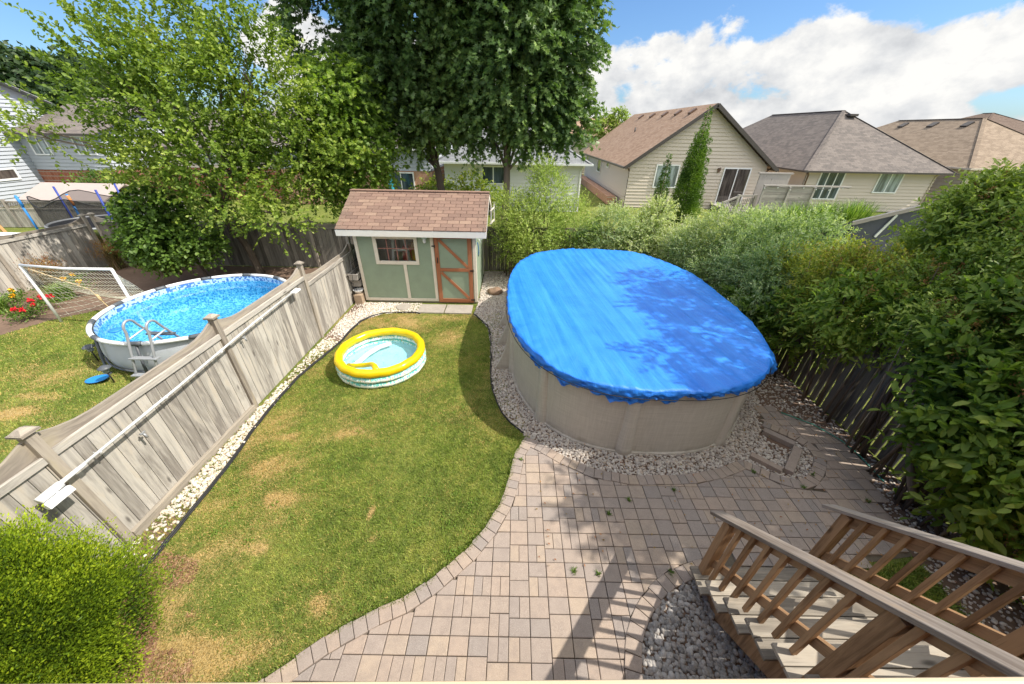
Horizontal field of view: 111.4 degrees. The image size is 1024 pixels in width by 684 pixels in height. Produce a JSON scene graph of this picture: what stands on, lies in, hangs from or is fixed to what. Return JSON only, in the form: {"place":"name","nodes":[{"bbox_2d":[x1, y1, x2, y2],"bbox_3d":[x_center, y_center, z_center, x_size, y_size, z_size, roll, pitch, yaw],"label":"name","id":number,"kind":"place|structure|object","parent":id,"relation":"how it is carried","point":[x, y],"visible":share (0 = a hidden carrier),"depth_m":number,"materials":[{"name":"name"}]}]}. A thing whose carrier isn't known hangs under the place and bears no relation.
{"place":"outdoors","nodes":[
{"label":"outdoors","id":0,"kind":"place"},
{"bbox_2d":[0,290,23,314],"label":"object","id":1,"kind":"object","parent":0,"point":[4,307],"depth_m":9.11,"materials":[{"name":"green plant"}]},
{"bbox_2d":[0,81,51,204],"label":"house","id":2,"kind":"structure","parent":0,"point":[21,177],"depth_m":20.84,"materials":[{"name":"white"}]},
{"bbox_2d":[0,167,21,180],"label":"window","id":3,"kind":"structure","parent":2,"relation":"in","point":[6,174],"depth_m":20.60,"materials":[{"name":"white plastic"}]},
{"bbox_2d":[13,252,66,286],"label":"ornamental grass","id":4,"kind":"object","parent":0,"point":[46,264],"depth_m":10.39,"materials":[{"name":"beige plant"}]},
{"bbox_2d":[32,278,77,300],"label":"ornamental grass","id":5,"kind":"object","parent":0,"point":[59,292],"depth_m":9.75,"materials":[{"name":"green plant"}]},
{"bbox_2d":[19,182,139,200],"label":"canopy","id":6,"kind":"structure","parent":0,"point":[44,191],"depth_m":17.76,"materials":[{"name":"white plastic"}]},
{"bbox_2d":[2,97,192,190],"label":"house","id":7,"kind":"structure","parent":0,"point":[38,153],"depth_m":21.54,"materials":[{"name":"grey"}]},
{"bbox_2d":[25,135,53,154],"bbox_3d":[-28.535,-11.893,21.127,1.100,1.050,0.105,1,31,0],"label":"window","id":8,"kind":"structure","parent":7,"relation":"in","point":[39,148],"depth_m":21.14,"materials":[{"name":"white glass"}]},
{"bbox_2d":[69,136,97,154],"bbox_3d":[-25.835,-11.864,21.114,1.100,1.000,0.105,1,31,0],"label":"window","id":9,"kind":"structure","parent":7,"relation":"in","point":[81,148],"depth_m":21.15,"materials":[{"name":"white glass"}]},
{"bbox_2d":[84,234,127,269],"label":"ornamental grass","id":10,"kind":"object","parent":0,"point":[113,259],"depth_m":11.74,"materials":[{"name":"brown plant"}]},
{"bbox_2d":[47,551,198,683],"bbox_3d":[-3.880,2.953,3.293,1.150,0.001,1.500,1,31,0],"label":"bare soil","id":11,"kind":"structure","parent":0,"point":[148,655],"depth_m":3.38,"materials":[{"name":"brown soil"}]},
{"bbox_2d":[0,504,174,683],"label":"globe cedar","id":12,"kind":"object","parent":11,"relation":"on","point":[39,614],"visible":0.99,"depth_m":2.88,"materials":[{"name":"green plant"}]},
{"bbox_2d":[0,264,317,334],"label":"flower bed","id":13,"kind":"object","parent":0,"point":[139,279],"visible":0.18,"depth_m":10.83,"materials":[{"name":"brown soil"}]},
{"bbox_2d":[0,288,36,306],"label":"flower plant","id":14,"kind":"object","parent":13,"relation":"on","point":[13,294],"visible":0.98,"depth_m":9.30,"materials":[{"name":"green plant"}]},
{"bbox_2d":[0,304,45,324],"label":"flower plant","id":15,"kind":"object","parent":13,"relation":"on","point":[22,311],"visible":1,"depth_m":8.67,"materials":[{"name":"green plant"}]},
{"bbox_2d":[17,293,66,314],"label":"flower plant","id":16,"kind":"object","parent":13,"relation":"on","point":[33,303],"visible":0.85,"depth_m":9.18,"materials":[{"name":"red plant"}]},
{"bbox_2d":[52,271,102,289],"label":"flower plant","id":17,"kind":"object","parent":13,"relation":"on","point":[73,277],"visible":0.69,"depth_m":10.01,"materials":[{"name":"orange plant"}]},
{"bbox_2d":[100,183,234,279],"bbox_3d":[-10.038,-3.074,10.253,3.017,2.930,2.231,-14,34,-23],"label":"leafy shrub","id":18,"kind":"object","parent":13,"relation":"on","point":[161,243],"visible":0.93,"depth_m":9.83,"materials":[{"name":"green plant"}]},
{"bbox_2d":[0,0,396,273],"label":"leafy tree","id":19,"kind":"object","parent":13,"relation":"on","point":[145,60],"visible":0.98,"depth_m":9.05,"materials":[{"name":"green plant"}]},
{"bbox_2d":[0,265,318,462],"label":"neighbour lawn","id":20,"kind":"structure","parent":0,"point":[34,396],"depth_m":6.78,"materials":[{"name":"green plant"}]},
{"bbox_2d":[18,264,142,322],"bbox_3d":[-10.101,-1.458,8.984,2.326,1.551,1.590,3,31,3],"label":"football goal","id":21,"kind":"object","parent":20,"relation":"on","point":[117,277],"visible":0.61,"depth_m":8.33,"materials":[{"name":"white plastic"}]},
{"bbox_2d":[85,374,108,383],"bbox_3d":[-8.044,0.716,6.778,0.420,0.058,0.280,1,31,0],"label":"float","id":22,"kind":"object","parent":20,"relation":"on","point":[96,379],"visible":0.95,"depth_m":6.78,"materials":[{"name":"blue plastic"}]},
{"bbox_2d":[121,319,179,378],"bbox_3d":[-6.863,0.085,6.780,0.520,1.226,1.061,1,31,0],"label":"pool ladder","id":23,"kind":"object","parent":20,"relation":"on","point":[153,357],"visible":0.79,"depth_m":6.52,"materials":[{"name":"grey metal"}]},
{"bbox_2d":[86,273,285,374],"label":"round pool","id":24,"kind":"structure","parent":20,"relation":"on","point":[182,309],"depth_m":8.66,"materials":[{"name":"blue"}]},
{"bbox_2d":[152,110,290,199],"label":"house","id":25,"kind":"structure","parent":0,"point":[197,166],"depth_m":23.07,"materials":[{"name":"beige plastic"}]},
{"bbox_2d":[28,302,420,659],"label":"pebble strip soil","id":26,"kind":"structure","parent":0,"point":[174,517],"depth_m":4.89,"materials":[{"name":"beige gravel"}]},
{"bbox_2d":[28,339,337,672],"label":"strip pebbles","id":27,"kind":"object","parent":26,"relation":"on","point":[211,477],"visible":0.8,"depth_m":5.15,"materials":[{"name":"white gravel"}]},
{"bbox_2d":[32,339,337,668],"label":"weeds by fence","id":28,"kind":"object","parent":26,"relation":"on","point":[186,511],"visible":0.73,"depth_m":4.70,"materials":[{"name":"green plant"}]},
{"bbox_2d":[353,292,365,304],"bbox_3d":[-4.328,-1.251,9.953,0.220,0.290,0.260,1,31,0],"label":"block","id":29,"kind":"object","parent":26,"relation":"on","point":[360,298],"depth_m":9.86,"materials":[{"name":"beige concrete"}]},
{"bbox_2d":[323,301,420,340],"bbox_3d":[-3.474,-0.648,9.229,1.987,0.050,2.481,1,31,0],"label":"gravel border","id":30,"kind":"object","parent":26,"relation":"on","point":[366,308],"visible":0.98,"depth_m":9.43,"materials":[{"name":"white gravel"}]},
{"bbox_2d":[267,114,456,203],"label":"house","id":31,"kind":"structure","parent":0,"point":[412,174],"depth_m":21.80,"materials":[{"name":"brown"}]},
{"bbox_2d":[393,172,414,189],"bbox_3d":[-6.942,-9.951,22.026,1.650,1.380,0.105,1,31,0],"label":"patio door","id":32,"kind":"structure","parent":31,"relation":"in","point":[409,176],"depth_m":21.90,"materials":[{"name":"white plastic"}]},
{"bbox_2d":[385,240,397,259],"bbox_3d":[-3.435,-2.459,10.036,0.279,0.900,0.249,1,31,0],"label":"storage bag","id":33,"kind":"object","parent":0,"point":[389,245],"visible":0.35,"depth_m":9.86,"materials":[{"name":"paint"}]},
{"bbox_2d":[0,174,1023,521],"bbox_3d":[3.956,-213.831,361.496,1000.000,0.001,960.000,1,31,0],"label":"ground","id":34,"kind":"structure","parent":0,"point":[596,200],"depth_m":19.85,"materials":[{"name":"green plant"}]},
{"bbox_2d":[0,214,108,298],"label":"board fence","id":35,"kind":"object","parent":34,"relation":"on","point":[69,242],"visible":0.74,"depth_m":10.73,"materials":[{"name":"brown wood"}]},
{"bbox_2d":[13,183,143,229],"bbox_3d":[-17.403,-5.417,14.685,3.600,2.100,3.000,1,31,0],"label":"trampoline","id":36,"kind":"object","parent":34,"relation":"on","point":[69,206],"visible":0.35,"depth_m":13.54,"materials":[{"name":"blue plastic"}]},
{"bbox_2d":[0,199,191,226],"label":"lattice fence","id":37,"kind":"object","parent":34,"relation":"on","point":[11,216],"visible":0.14,"depth_m":16.34,"materials":[{"name":"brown wood"}]},
{"bbox_2d":[0,40,204,112],"bbox_3d":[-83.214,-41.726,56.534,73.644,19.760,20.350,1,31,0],"label":"tree","id":38,"kind":"object","parent":34,"relation":"on","point":[13,70],"visible":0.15,"depth_m":56.98,"materials":[{"name":"green plant"}]},
{"bbox_2d":[62,167,152,200],"bbox_3d":[-23.869,-9.025,20.480,5.173,2.254,2.859,1,31,0],"label":"background tree","id":39,"kind":"object","parent":34,"relation":"on","point":[91,175],"visible":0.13,"depth_m":19.88,"materials":[{"name":"green plant"}]},
{"bbox_2d":[277,45,410,223],"bbox_3d":[-5.493,-5.868,11.729,4.474,6.314,3.405,1,31,0],"label":"leafy tree","id":40,"kind":"object","parent":34,"relation":"on","point":[372,127],"visible":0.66,"depth_m":10.63,"materials":[{"name":"green plant"}]},
{"bbox_2d":[260,0,497,189],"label":"maple tree","id":41,"kind":"object","parent":34,"relation":"on","point":[380,36],"visible":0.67,"depth_m":10.71,"materials":[{"name":"green plant"}]},
{"bbox_2d":[86,212,682,270],"bbox_3d":[-4.188,-3.372,12.057,19.850,1.743,0.150,1,31,0],"label":"board fence","id":42,"kind":"object","parent":34,"relation":"on","point":[327,243],"visible":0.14,"depth_m":12.09,"materials":[{"name":"brown wood"}]},
{"bbox_2d":[408,168,515,216],"bbox_3d":[-2.412,-6.280,15.757,5.222,2.939,2.818,10,32,15],"label":"background tree","id":43,"kind":"object","parent":34,"relation":"on","point":[450,185],"visible":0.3,"depth_m":15.12,"materials":[{"name":"green plant"}]},
{"bbox_2d":[393,0,619,252],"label":"maple tree","id":44,"kind":"object","parent":34,"relation":"on","point":[527,57],"visible":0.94,"depth_m":10.48,"materials":[{"name":"green plant"}]},
{"bbox_2d":[589,105,630,141],"bbox_3d":[9.996,-21.286,37.289,4.791,6.691,2.942,1,31,0],"label":"background tree","id":45,"kind":"object","parent":34,"relation":"on","point":[609,118],"visible":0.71,"depth_m":35.95,"materials":[{"name":"green plant"}]},
{"bbox_2d":[648,153,673,225],"bbox_3d":[5.090,-4.533,12.290,0.858,3.781,0.848,1,31,0],"label":"columnar cedar","id":46,"kind":"object","parent":34,"relation":"on","point":[661,189],"visible":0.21,"depth_m":11.76,"materials":[{"name":"green plant"}]},
{"bbox_2d":[665,106,712,227],"bbox_3d":[5.952,-5.046,11.972,1.377,5.093,1.414,1,31,0],"label":"columnar cedar","id":47,"kind":"object","parent":34,"relation":"on","point":[691,176],"visible":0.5,"depth_m":11.56,"materials":[{"name":"green plant"}]},
{"bbox_2d":[700,201,861,340],"bbox_3d":[5.770,-1.671,8.164,2.816,3.210,3.992,1,31,0],"label":"shrub","id":48,"kind":"object","parent":34,"relation":"on","point":[752,256],"visible":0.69,"depth_m":7.54,"materials":[{"name":"green plant"}]},
{"bbox_2d":[752,185,851,222],"bbox_3d":[15.978,-7.606,19.416,4.730,2.000,0.160,1,31,0],"label":"privacy screen","id":49,"kind":"object","parent":34,"relation":"on","point":[772,194],"visible":0.52,"depth_m":19.14,"materials":[{"name":"grey paint"}]},
{"bbox_2d":[686,224,1017,549],"bbox_3d":[5.754,-0.173,7.079,0.150,1.743,11.550,1,31,0],"label":"board fence","id":50,"kind":"object","parent":34,"relation":"on","point":[854,393],"visible":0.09,"depth_m":5.88,"materials":[{"name":"brown wood"}]},
{"bbox_2d":[762,231,950,394],"bbox_3d":[5.942,-0.715,6.718,2.146,3.064,3.348,1,31,0],"label":"shrub","id":51,"kind":"object","parent":34,"relation":"on","point":[832,263],"visible":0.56,"depth_m":6.17,"materials":[{"name":"green plant"}]},
{"bbox_2d":[853,157,1023,427],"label":"shrub","id":52,"kind":"object","parent":34,"relation":"on","point":[965,213],"visible":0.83,"depth_m":4.87,"materials":[{"name":"green plant"}]},
{"bbox_2d":[862,274,1023,603],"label":"shrub","id":53,"kind":"object","parent":34,"relation":"on","point":[971,487],"visible":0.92,"depth_m":3.87,"materials":[{"name":"green plant"}]},
{"bbox_2d":[0,0,1023,127],"label":"sky","id":54,"kind":"structure","parent":0,"point":[884,62],"materials":[{"name":"white"}]},
{"bbox_2d":[439,128,593,211],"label":"house","id":55,"kind":"structure","parent":0,"point":[492,168],"depth_m":20.77,"materials":[{"name":"white plastic"}]},
{"bbox_2d":[481,166,503,183],"bbox_3d":[-1.116,-9.948,20.828,1.400,1.000,0.105,1,31,0],"label":"window","id":56,"kind":"structure","parent":55,"relation":"in","point":[495,173],"depth_m":20.79,"materials":[{"name":"white plastic"}]},
{"bbox_2d":[63,270,979,682],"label":"lawn","id":57,"kind":"structure","parent":0,"point":[233,570],"depth_m":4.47,"materials":[{"name":"green plant"}]},
{"bbox_2d":[0,236,363,598],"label":"board fence","id":58,"kind":"object","parent":57,"relation":"on","point":[132,481],"visible":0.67,"depth_m":4.65,"materials":[{"name":"grey wood"}]},
{"bbox_2d":[34,288,300,509],"bbox_3d":[-4.397,0.246,5.213,0.162,0.321,4.660,1,31,0],"label":"pool pole","id":59,"kind":"object","parent":58,"relation":"attached to","point":[58,497],"visible":0.98,"depth_m":3.65,"materials":[{"name":"metal"}]},
{"bbox_2d":[347,266,360,279],"bbox_3d":[-4.325,-1.937,9.807,0.260,0.175,0.720,1,31,0],"label":"planter box","id":60,"kind":"object","parent":58,"relation":"attached to","point":[357,276],"visible":0.64,"depth_m":9.56,"materials":[{"name":"grey paint"}]},
{"bbox_2d":[78,311,419,650],"bbox_3d":[-3.914,1.003,6.468,1.311,0.046,7.469,7,32,10],"label":"edging","id":61,"kind":"object","parent":57,"relation":"on","point":[198,501],"visible":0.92,"depth_m":5.30,"materials":[{"name":"black rubber"}]},
{"bbox_2d":[334,327,425,388],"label":"paddling pool","id":62,"kind":"structure","parent":57,"relation":"on","point":[360,372],"depth_m":7.37,"materials":[{"name":"plastic"}]},
{"bbox_2d":[254,435,529,681],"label":"edge grass","id":63,"kind":"structure","parent":57,"relation":"on","point":[407,591],"depth_m":3.82,"materials":[{"name":"green plant"}]},
{"bbox_2d":[335,189,492,302],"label":"garden shed","id":64,"kind":"structure","parent":57,"relation":"on","point":[447,266],"depth_m":9.38,"materials":[{"name":"green paint"}]},
{"bbox_2d":[371,237,419,264],"bbox_3d":[-3.085,-2.453,9.312,1.170,0.780,0.071,1,31,0],"label":"window","id":65,"kind":"structure","parent":64,"relation":"in","point":[378,261],"depth_m":9.32,"materials":[{"name":"beige paint"}]},
{"bbox_2d":[390,239,411,260],"bbox_3d":[-3.076,-2.516,9.739,0.596,0.824,0.293,1,31,0],"label":"step ladder","id":66,"kind":"object","parent":64,"relation":"in","point":[408,252],"visible":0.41,"depth_m":9.63,"materials":[{"name":"white plastic"}]},
{"bbox_2d":[431,238,474,302],"bbox_3d":[-1.584,-1.940,9.544,1.090,1.880,0.089,1,31,0],"label":"door","id":67,"kind":"structure","parent":64,"relation":"in","point":[453,256],"depth_m":9.52,"materials":[{"name":"green paint"}]},
{"bbox_2d":[418,304,445,313],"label":"paving slab","id":68,"kind":"structure","parent":57,"relation":"on","point":[431,308],"depth_m":9.67,"materials":[{"name":"grey concrete"}]},
{"bbox_2d":[444,305,472,313],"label":"paving slab","id":69,"kind":"structure","parent":57,"relation":"on","point":[458,309],"depth_m":9.65,"materials":[{"name":"grey concrete"}]},
{"bbox_2d":[474,314,523,432],"bbox_3d":[-0.435,0.373,7.614,0.341,0.036,4.504,-6,32,-11],"label":"edging","id":70,"kind":"object","parent":57,"relation":"on","point":[490,376],"visible":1,"depth_m":6.98,"materials":[{"name":"black rubber"}]},
{"bbox_2d":[90,677,1023,683],"bbox_3d":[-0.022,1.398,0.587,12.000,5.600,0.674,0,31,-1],"label":"window sill","id":71,"kind":"structure","parent":57,"relation":"on","point":[963,680],"depth_m":0.32,"materials":[{"name":"beige brick"}]},
{"bbox_2d":[835,552,990,643],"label":"side grass","id":72,"kind":"structure","parent":57,"relation":"on","point":[884,569],"depth_m":3.94,"materials":[{"name":"green plant"}]},
{"bbox_2d":[258,406,911,681],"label":"patio","id":73,"kind":"structure","parent":0,"point":[631,563],"depth_m":4.04,"materials":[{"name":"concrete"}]},
{"bbox_2d":[535,387,956,582],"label":"fallen leaves","id":74,"kind":"object","parent":73,"relation":"on","point":[729,481],"visible":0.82,"depth_m":4.94,"materials":[{"name":"brown plant"}]},
{"bbox_2d":[781,412,885,482],"bbox_3d":[5.229,1.617,5.685,0.299,0.024,1.558,-10,33,-18],"label":"edging","id":75,"kind":"object","parent":73,"relation":"on","point":[839,439],"visible":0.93,"depth_m":5.73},
{"bbox_2d":[689,504,1023,678],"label":"deck stairs","id":76,"kind":"structure","parent":73,"relation":"on","point":[812,614],"depth_m":2.63,"materials":[{"name":"brown wood"}]},
{"bbox_2d":[569,117,614,173],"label":"house","id":77,"kind":"structure","parent":0,"point":[577,151],"depth_m":40.28,"materials":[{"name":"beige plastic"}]},
{"bbox_2d":[581,175,615,203],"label":"retaining wall","id":78,"kind":"structure","parent":0,"point":[604,195],"depth_m":27.38,"materials":[{"name":"orange brick"}]},
{"bbox_2d":[478,272,811,479],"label":"gravel border","id":79,"kind":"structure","parent":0,"point":[780,445],"depth_m":5.53,"materials":[{"name":"grey gravel"}]},
{"bbox_2d":[475,312,526,425],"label":"weeds by pool","id":80,"kind":"object","parent":79,"relation":"on","point":[494,360],"visible":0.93,"depth_m":7.64,"materials":[{"name":"green plant"}]},
{"bbox_2d":[484,151,609,276],"bbox_3d":[1.117,-3.752,10.834,4.141,3.845,2.710,1,31,0],"label":"shrub","id":81,"kind":"object","parent":79,"relation":"on","point":[518,234],"visible":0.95,"depth_m":10.65,"materials":[{"name":"green plant"}]},
{"bbox_2d":[495,308,750,455],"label":"above ground pool","id":82,"kind":"structure","parent":79,"relation":"on","point":[582,416],"depth_m":5.35,"materials":[{"name":"beige metal"}]},
{"bbox_2d":[506,248,777,404],"bbox_3d":[2.214,-0.870,7.634,4.684,0.474,6.691,1,31,0],"label":"pool cover","id":83,"kind":"object","parent":82,"relation":"on","point":[630,324],"visible":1,"depth_m":6.28,"materials":[{"name":"blue plastic"}]},
{"bbox_2d":[506,277,770,400],"bbox_3d":[2.218,-0.951,7.583,4.695,0.011,6.731,1,31,0],"label":"tie cord","id":84,"kind":"object","parent":83,"relation":"attached to","point":[635,398],"visible":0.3,"depth_m":4.84,"materials":[{"name":"blue fabric"}]},
{"bbox_2d":[566,191,680,257],"bbox_3d":[3.492,-3.294,11.171,3.777,2.797,2.252,1,31,0],"label":"shrub","id":85,"kind":"object","parent":79,"relation":"on","point":[626,238],"visible":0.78,"depth_m":10.72,"materials":[{"name":"green plant"}]},
{"bbox_2d":[474,271,812,479],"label":"pool pebbles","id":86,"kind":"object","parent":79,"relation":"on","point":[490,281],"visible":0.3,"depth_m":5.65,"materials":[{"name":"grey gravel"}]},
{"bbox_2d":[642,201,758,289],"bbox_3d":[5.343,-2.616,10.053,2.682,2.850,4.433,1,31,0],"label":"shrub","id":87,"kind":"object","parent":79,"relation":"on","point":[678,250],"visible":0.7,"depth_m":9.40,"materials":[{"name":"green plant"}]},
{"bbox_2d":[748,428,802,475],"bbox_3d":[4.149,1.725,5.480,0.850,0.094,0.555,-27,41,-38],"label":"edging frame","id":88,"kind":"object","parent":79,"relation":"on","point":[791,463],"visible":1,"depth_m":5.35,"materials":[{"name":"concrete"}]},
{"bbox_2d":[583,103,778,208],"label":"house","id":89,"kind":"structure","parent":0,"point":[628,159],"depth_m":22.61,"materials":[{"name":"beige plastic"}]},
{"bbox_2d":[652,164,680,187],"bbox_3d":[9.950,-10.702,22.586,1.500,1.380,0.105,1,31,0],"label":"window","id":90,"kind":"structure","parent":89,"relation":"in","point":[675,169],"depth_m":22.51,"materials":[{"name":"white glass"}]},
{"bbox_2d":[714,168,751,203],"bbox_3d":[14.416,-10.187,22.847,1.750,2.150,0.105,1,31,0],"label":"patio door","id":91,"kind":"structure","parent":89,"relation":"in","point":[732,179],"depth_m":22.72,"materials":[{"name":"white plastic"}]},
{"bbox_2d":[642,579,767,678],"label":"river stones","id":92,"kind":"object","parent":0,"point":[725,642],"visible":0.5,"depth_m":3.40,"materials":[{"name":"grey gravel"}]},
{"bbox_2d":[710,194,777,221],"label":"back deck","id":93,"kind":"structure","parent":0,"point":[738,196],"depth_m":19.67,"materials":[{"name":"grey paint"}]},
{"bbox_2d":[749,172,793,206],"bbox_3d":[15.471,-9.107,20.980,2.000,1.930,0.140,1,31,0],"label":"privacy screen","id":94,"kind":"object","parent":93,"relation":"on","point":[772,178],"visible":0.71,"depth_m":20.67,"materials":[{"name":"grey paint"}]},
{"bbox_2d":[764,199,826,260],"bbox_3d":[10.387,-4.117,13.212,2.404,2.282,2.390,8,32,11],"label":"shrub","id":95,"kind":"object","parent":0,"point":[790,209],"depth_m":12.75,"materials":[{"name":"green plant"}]},
{"bbox_2d":[799,195,856,234],"bbox_3d":[11.502,-4.096,13.104,2.442,2.394,2.377,1,31,0],"label":"shrub","id":96,"kind":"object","parent":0,"point":[823,206],"depth_m":12.57,"materials":[{"name":"green plant"}]},
{"bbox_2d":[743,110,959,211],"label":"house","id":97,"kind":"structure","parent":0,"point":[866,160],"depth_m":23.01,"materials":[{"name":"grey"}]},
{"bbox_2d":[812,173,846,199],"bbox_3d":[20.593,-10.240,22.746,1.600,1.800,0.105,1,31,0],"label":"patio door","id":98,"kind":"structure","parent":97,"relation":"in","point":[825,179],"depth_m":22.72,"materials":[{"name":"glass"}]},
{"bbox_2d":[870,174,904,192],"bbox_3d":[24.370,-10.328,22.651,1.550,1.270,0.105,1,31,0],"label":"window","id":99,"kind":"structure","parent":97,"relation":"in","point":[886,183],"depth_m":22.65,"materials":[{"name":"white glass"}]},
{"bbox_2d":[826,197,893,224],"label":"tall grass","id":100,"kind":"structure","parent":0,"point":[858,213],"depth_m":12.39,"materials":[{"name":"green plant"}]},
{"bbox_2d":[793,204,939,299],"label":"garden shed","id":101,"kind":"structure","parent":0,"point":[875,227],"depth_m":9.69,"materials":[{"name":"grey stone"}]},
{"bbox_2d":[754,370,1023,634],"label":"side bed soil","id":102,"kind":"structure","parent":0,"point":[1003,588],"depth_m":4.63,"materials":[{"name":"brown soil"}]},
{"bbox_2d":[719,246,1023,447],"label":"shrub","id":103,"kind":"object","parent":102,"relation":"on","point":[857,342],"visible":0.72,"depth_m":5.49,"materials":[{"name":"green plant"}]},
{"bbox_2d":[752,374,1023,633],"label":"side pebbles","id":104,"kind":"object","parent":102,"relation":"on","point":[966,577],"visible":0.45,"depth_m":4.71,"materials":[{"name":"grey gravel"}]},
{"bbox_2d":[845,218,1023,535],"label":"shrub","id":105,"kind":"object","parent":102,"relation":"on","point":[863,447],"visible":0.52,"depth_m":4.46,"materials":[{"name":"green plant"}]},
{"bbox_2d":[877,118,1023,203],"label":"house","id":106,"kind":"structure","parent":0,"point":[970,145],"depth_m":23.86,"materials":[{"name":"brown"}]},
{"bbox_2d":[965,113,1023,133],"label":"house","id":107,"kind":"structure","parent":0,"point":[1013,123],"depth_m":37.20,"materials":[{"name":"brown"}]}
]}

